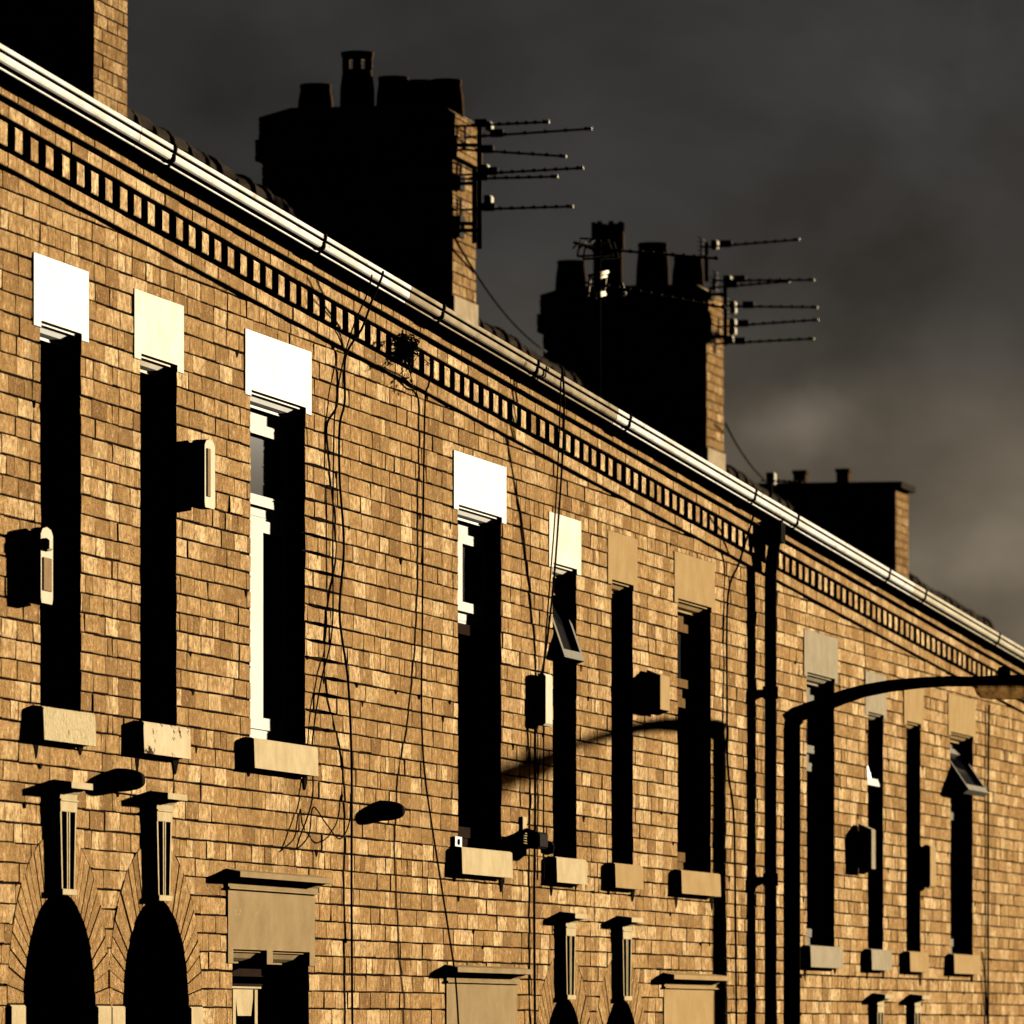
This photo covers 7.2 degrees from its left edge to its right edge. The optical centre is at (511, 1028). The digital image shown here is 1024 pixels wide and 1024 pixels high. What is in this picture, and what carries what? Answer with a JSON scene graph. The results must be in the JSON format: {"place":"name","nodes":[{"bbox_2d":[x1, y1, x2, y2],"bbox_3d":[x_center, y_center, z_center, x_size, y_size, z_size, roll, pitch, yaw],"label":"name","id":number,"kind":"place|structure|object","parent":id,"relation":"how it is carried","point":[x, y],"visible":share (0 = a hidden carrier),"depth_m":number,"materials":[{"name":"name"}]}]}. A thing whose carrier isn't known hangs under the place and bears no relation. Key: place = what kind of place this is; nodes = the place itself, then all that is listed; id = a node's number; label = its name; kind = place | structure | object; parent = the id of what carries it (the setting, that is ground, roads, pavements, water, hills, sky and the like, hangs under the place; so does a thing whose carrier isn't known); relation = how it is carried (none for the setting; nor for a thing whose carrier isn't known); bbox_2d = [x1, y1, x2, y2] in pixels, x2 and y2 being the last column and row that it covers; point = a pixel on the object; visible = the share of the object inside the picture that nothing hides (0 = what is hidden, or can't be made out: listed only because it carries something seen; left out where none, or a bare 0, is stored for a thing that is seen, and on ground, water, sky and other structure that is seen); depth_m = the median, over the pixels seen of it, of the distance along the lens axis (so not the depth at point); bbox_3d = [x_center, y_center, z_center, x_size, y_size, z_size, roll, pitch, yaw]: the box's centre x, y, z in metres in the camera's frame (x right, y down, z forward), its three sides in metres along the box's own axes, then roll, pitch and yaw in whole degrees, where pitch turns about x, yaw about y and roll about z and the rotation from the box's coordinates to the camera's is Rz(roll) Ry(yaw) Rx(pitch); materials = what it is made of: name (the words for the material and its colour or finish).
{"place":"outdoors","nodes":[
{"label":"outdoors","id":0,"kind":"place"},
{"bbox_2d":[453,836,461,846],"bbox_3d":[-0.266,-0.864,37.834,0.046,0.048,0.152,0,0,12],"label":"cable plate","id":1,"kind":"object","parent":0,"point":[457,841],"visible":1,"depth_m":37.80,"materials":[{"name":"white paint"}]},
{"bbox_2d":[126,0,1023,647],"label":"sky","id":2,"kind":"structure","parent":0,"point":[885,137],"materials":[{"name":"grey"}]},
{"bbox_2d":[757,468,923,587],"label":"terraced house","id":3,"kind":"structure","parent":0,"point":[869,519],"depth_m":74.99,"materials":[{"name":"brick"}]},
{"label":"pavement","id":4,"kind":"structure","parent":0,"visible":0},
{"bbox_2d":[0,43,141,1023],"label":"terraced house","id":5,"kind":"structure","parent":4,"relation":"on","point":[62,142],"depth_m":30.87,"materials":[{"name":"brick"}]},
{"bbox_2d":[26,527,52,604],"bbox_3d":[-1.749,-1.721,30.365,0.077,0.285,0.173,0,0,12],"label":"alarm box","id":6,"kind":"object","parent":5,"relation":"attached to","point":[39,565],"visible":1,"depth_m":30.30,"materials":[{"name":"beige plastic"}]},
{"bbox_2d":[39,346,49,706],"bbox_3d":[-1.852,-1.896,30.832,0.084,1.391,0.600,0,0,12],"label":"window","id":7,"kind":"structure","parent":5,"relation":"in","point":[44,362],"depth_m":31.03,"materials":[{"name":"black glass"}]},
{"bbox_2d":[104,127,410,1023],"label":"terraced house","id":8,"kind":"structure","parent":4,"relation":"on","point":[232,313],"depth_m":33.62,"materials":[{"name":"brick"}]},
{"bbox_2d":[111,768,145,791],"bbox_3d":[-1.479,-0.961,31.620,0.112,0.092,0.180,0,0,12],"label":"vent cowl","id":9,"kind":"object","parent":8,"relation":"attached to","point":[123,780],"visible":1,"depth_m":31.56,"materials":[{"name":"black paint"}]},
{"bbox_2d":[139,377,146,721],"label":"window","id":10,"kind":"structure","parent":8,"relation":"in","point":[143,394],"depth_m":32.51,"materials":[{"name":"black glass"}]},
{"bbox_2d":[188,439,214,509],"bbox_3d":[-1.247,-2.228,32.815,0.076,0.277,0.173,0,0,12],"label":"alarm box","id":11,"kind":"object","parent":8,"relation":"attached to","point":[201,474],"visible":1,"depth_m":32.73,"materials":[{"name":"beige plastic"}]},
{"bbox_2d":[232,964,285,1023],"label":"window","id":12,"kind":"structure","parent":8,"relation":"in","point":[251,1003],"depth_m":34.50,"materials":[{"name":"black glass"}]},
{"bbox_2d":[250,409,286,742],"bbox_3d":[-1.090,-1.896,34.330,0.084,1.391,1.000,0,0,12],"label":"window","id":13,"kind":"structure","parent":8,"relation":"in","point":[268,435],"depth_m":34.57,"materials":[{"name":"white plastic"}]},
{"bbox_2d":[296,274,372,848],"bbox_3d":[-0.738,-2.004,35.010,0.181,2.498,1.120,0,0,12],"label":"cable","id":14,"kind":"object","parent":8,"relation":"attached to","point":[297,847],"visible":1,"depth_m":35.25,"materials":[{"name":"black rubber"}]},
{"bbox_2d":[338,271,383,1023],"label":"cable","id":15,"kind":"object","parent":8,"relation":"attached to","point":[339,615],"visible":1,"depth_m":35.47,"materials":[{"name":"black rubber"}]},
{"bbox_2d":[376,800,404,820],"bbox_3d":[-0.533,-0.965,36.227,0.112,0.092,0.180,0,0,12],"label":"vent cowl","id":16,"kind":"object","parent":8,"relation":"attached to","point":[388,810],"visible":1,"depth_m":36.16,"materials":[{"name":"black paint"}]},
{"bbox_2d":[0,42,781,1023],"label":"terraced house","id":17,"kind":"structure","parent":4,"relation":"on","point":[672,518],"depth_m":43.22,"materials":[{"name":"brick"}]},
{"bbox_2d":[611,595,617,862],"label":"window","id":18,"kind":"structure","parent":17,"relation":"in","point":[614,608],"depth_m":42.05,"materials":[{"name":"black glass"}]},
{"bbox_2d":[646,670,669,715],"bbox_3d":[0.758,-1.749,42.569,0.082,0.227,0.304,0,0,12],"label":"alarm box","id":19,"kind":"object","parent":17,"relation":"attached to","point":[657,693],"visible":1,"depth_m":42.43,"materials":[{"name":"beige plastic"}]},
{"bbox_2d":[677,613,696,870],"bbox_3d":[0.869,-1.535,43.891,0.084,1.391,1.000,0,0,12],"label":"window","id":20,"kind":"structure","parent":17,"relation":"in","point":[686,625],"depth_m":44.22,"materials":[{"name":"black glass"}]},
{"bbox_2d":[726,510,754,1023],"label":"cable","id":21,"kind":"object","parent":17,"relation":"attached to","point":[727,757],"visible":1,"depth_m":44.88,"materials":[{"name":"black rubber"}]},
{"bbox_2d":[0,0,914,1023],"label":"terraced house","id":22,"kind":"structure","parent":4,"relation":"on","point":[828,614],"depth_m":48.14,"materials":[{"name":"brick"}]},
{"bbox_2d":[806,685,820,944],"bbox_3d":[1.701,-1.248,47.942,0.084,1.536,0.990,0,0,12],"label":"window","id":23,"kind":"structure","parent":22,"relation":"in","point":[813,731],"depth_m":48.32,"materials":[{"name":"black glass"}]},
{"bbox_2d":[857,824,875,873],"bbox_3d":[2.136,-1.082,49.256,0.092,0.302,0.183,0,0,12],"label":"alarm box","id":24,"kind":"object","parent":22,"relation":"attached to","point":[866,849],"visible":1,"depth_m":49.17,"materials":[{"name":"grey paint"}]},
{"bbox_2d":[867,724,879,948],"bbox_3d":[2.141,-1.176,49.939,0.143,1.391,0.600,0,0,12],"label":"window","id":25,"kind":"structure","parent":22,"relation":"in","point":[873,780],"depth_m":50.14,"materials":[{"name":"black glass"}]},
{"bbox_2d":[379,286,617,1023],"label":"terraced house","id":26,"kind":"structure","parent":4,"relation":"on","point":[491,428],"depth_m":38.63,"materials":[{"name":"brick"}]},
{"bbox_2d":[398,328,432,392],"bbox_3d":[-0.433,-2.997,36.563,0.157,0.292,0.389,0,0,12],"label":"wall weed","id":27,"kind":"object","parent":26,"relation":"attached to","point":[407,350],"depth_m":36.55,"materials":[{"name":"green plant"}]},
{"bbox_2d":[421,361,458,1023],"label":"cable","id":28,"kind":"object","parent":26,"relation":"attached to","point":[426,389],"visible":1,"depth_m":37.05,"materials":[{"name":"black rubber"}]},
{"bbox_2d":[457,522,484,848],"bbox_3d":[-0.262,-1.608,38.381,0.084,1.536,0.990,0,0,12],"label":"window","id":29,"kind":"structure","parent":26,"relation":"in","point":[471,542],"depth_m":38.68,"materials":[{"name":"black glass"}]},
{"bbox_2d":[533,725,535,1023],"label":"cable","id":30,"kind":"object","parent":26,"relation":"attached to","point":[534,931],"visible":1,"depth_m":39.55,"materials":[{"name":"black rubber"}]},
{"bbox_2d":[521,816,553,855],"bbox_3d":[0.120,-0.924,39.405,0.110,0.190,0.377,0,0,12],"label":"floodlight","id":31,"kind":"object","parent":26,"relation":"attached to","point":[531,839],"visible":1,"depth_m":39.29,"materials":[{"name":"paint"}]},
{"bbox_2d":[535,673,551,726],"bbox_3d":[0.155,-1.596,39.705,0.052,0.252,0.190,0,0,12],"label":"alarm box","id":32,"kind":"object","parent":26,"relation":"attached to","point":[543,699],"visible":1,"depth_m":39.63,"materials":[{"name":"beige plastic"}]},
{"bbox_2d":[541,365,564,672],"bbox_3d":[0.224,-2.457,39.592,0.094,1.490,0.361,0,0,-18],"label":"cable","id":33,"kind":"object","parent":26,"relation":"attached to","point":[558,518],"visible":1,"depth_m":39.71,"materials":[{"name":"black rubber"}]},
{"bbox_2d":[543,367,563,878],"bbox_3d":[0.206,-1.962,39.604,0.037,2.469,0.346,0,0,-15],"label":"cable","id":34,"kind":"object","parent":26,"relation":"attached to","point":[550,580],"visible":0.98,"depth_m":39.69,"materials":[{"name":"black rubber"}]},
{"bbox_2d":[552,578,584,856],"bbox_3d":[0.210,-1.535,40.372,0.207,1.391,0.600,0,0,12],"label":"window","id":35,"kind":"structure","parent":26,"relation":"in","point":[566,648],"depth_m":40.58,"materials":[{"name":"black glass"}]},
{"bbox_2d":[522,344,639,420],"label":"terraced house","id":36,"kind":"structure","parent":4,"relation":"on","point":[586,385],"depth_m":63.20,"materials":[{"name":"brick"}]},
{"bbox_2d":[207,155,1023,1023],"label":"terraced house","id":37,"kind":"structure","parent":4,"relation":"on","point":[941,735],"depth_m":52.82,"materials":[{"name":"brick"}]},
{"bbox_2d":[922,845,935,887],"bbox_3d":[2.644,-1.026,51.821,0.057,0.270,0.252,0,0,12],"label":"alarm box","id":38,"kind":"object","parent":37,"relation":"attached to","point":[928,866],"visible":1,"depth_m":51.71,"materials":[{"name":"beige plastic"}]},
{"bbox_2d":[950,743,988,953],"bbox_3d":[2.923,-1.176,53.433,0.270,1.391,1.000,0,0,12],"label":"window","id":39,"kind":"structure","parent":37,"relation":"in","point":[963,777],"depth_m":53.83,"materials":[{"name":"black glass"}]},
{"bbox_2d":[982,952,987,1023],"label":"cable","id":40,"kind":"object","parent":37,"relation":"attached to","point":[985,990],"visible":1,"depth_m":54.41,"materials":[{"name":"black rubber"}]},
{"bbox_2d":[987,705,989,1023],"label":"cable","id":41,"kind":"object","parent":37,"relation":"attached to","point":[988,862],"visible":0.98,"depth_m":54.52,"materials":[{"name":"black rubber"}]},
{"bbox_2d":[255,50,1023,1023],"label":"terraced house","id":42,"kind":"structure","parent":4,"relation":"on","point":[377,182],"depth_m":55.90,"materials":[{"name":"brick"}]},
{"bbox_2d":[450,231,546,351],"bbox_3d":[-0.081,-5.179,57.598,0.014,0.478,4.270,0,0,9],"label":"aerial cable","id":43,"kind":"object","parent":42,"relation":"attached to","point":[491,296],"visible":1,"depth_m":57.16,"materials":[{"name":"black rubber"}]},
{"bbox_2d":[456,162,583,242],"bbox_3d":[0.051,-5.651,55.882,0.894,0.545,0.300,0,0,12],"label":"television aerial","id":44,"kind":"object","parent":42,"relation":"attached to","point":[486,171],"visible":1,"depth_m":55.89,"materials":[{"name":"black metal"}]},
{"bbox_2d":[456,119,591,248],"bbox_3d":[0.083,-5.795,55.855,0.947,0.920,0.300,0,0,12],"label":"television aerial","id":45,"kind":"object","parent":42,"relation":"attached to","point":[479,124],"visible":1,"depth_m":55.88,"materials":[{"name":"black metal"}]},
{"bbox_2d":[537,221,752,486],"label":"terraced house","id":46,"kind":"structure","parent":4,"relation":"on","point":[662,371],"depth_m":65.47,"materials":[{"name":"brick"}]},
{"bbox_2d":[572,237,725,397],"bbox_3d":[0.924,-4.736,54.806,1.050,1.164,0.283,0,0,12],"label":"television aerial","id":47,"kind":"object","parent":46,"relation":"attached to","point":[598,294],"visible":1,"depth_m":54.85,"materials":[{"name":"black paint"}]},
{"bbox_2d":[724,422,765,480],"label":"aerial cable","id":48,"kind":"object","parent":46,"relation":"attached to","point":[740,450],"visible":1,"depth_m":67.01,"materials":[{"name":"black rubber"}]},
{"bbox_2d":[698,237,799,281],"bbox_3d":[1.889,-6.101,64.752,0.799,0.347,0.300,0,0,12],"label":"television aerial","id":49,"kind":"object","parent":46,"relation":"attached to","point":[715,245],"visible":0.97,"depth_m":64.77,"materials":[{"name":"black metal"}]},
{"bbox_2d":[708,270,818,354],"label":"television aerial","id":50,"kind":"object","parent":46,"relation":"attached to","point":[729,282],"visible":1,"depth_m":65.37,"materials":[{"name":"black metal"}]},
{"bbox_2d":[761,472,802,498],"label":"television aerial","id":51,"kind":"object","parent":46,"relation":"attached to","point":[771,480],"visible":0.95,"depth_m":69.11,"materials":[{"name":"black metal"}]},
{"bbox_2d":[749,479,836,536],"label":"terraced house","id":52,"kind":"structure","parent":4,"relation":"on","point":[789,505],"depth_m":72.84,"materials":[{"name":"brick"}]},
{"bbox_2d":[782,666,1023,1023],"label":"street lamp","id":53,"kind":"object","parent":4,"relation":"on","point":[1003,684],"visible":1,"depth_m":45.51,"materials":[{"name":"black metal"}]},
{"bbox_2d":[921,582,994,630],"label":"terraced house","id":54,"kind":"structure","parent":4,"relation":"on","point":[987,622],"depth_m":82.63,"materials":[{"name":"brick"}]}
]}

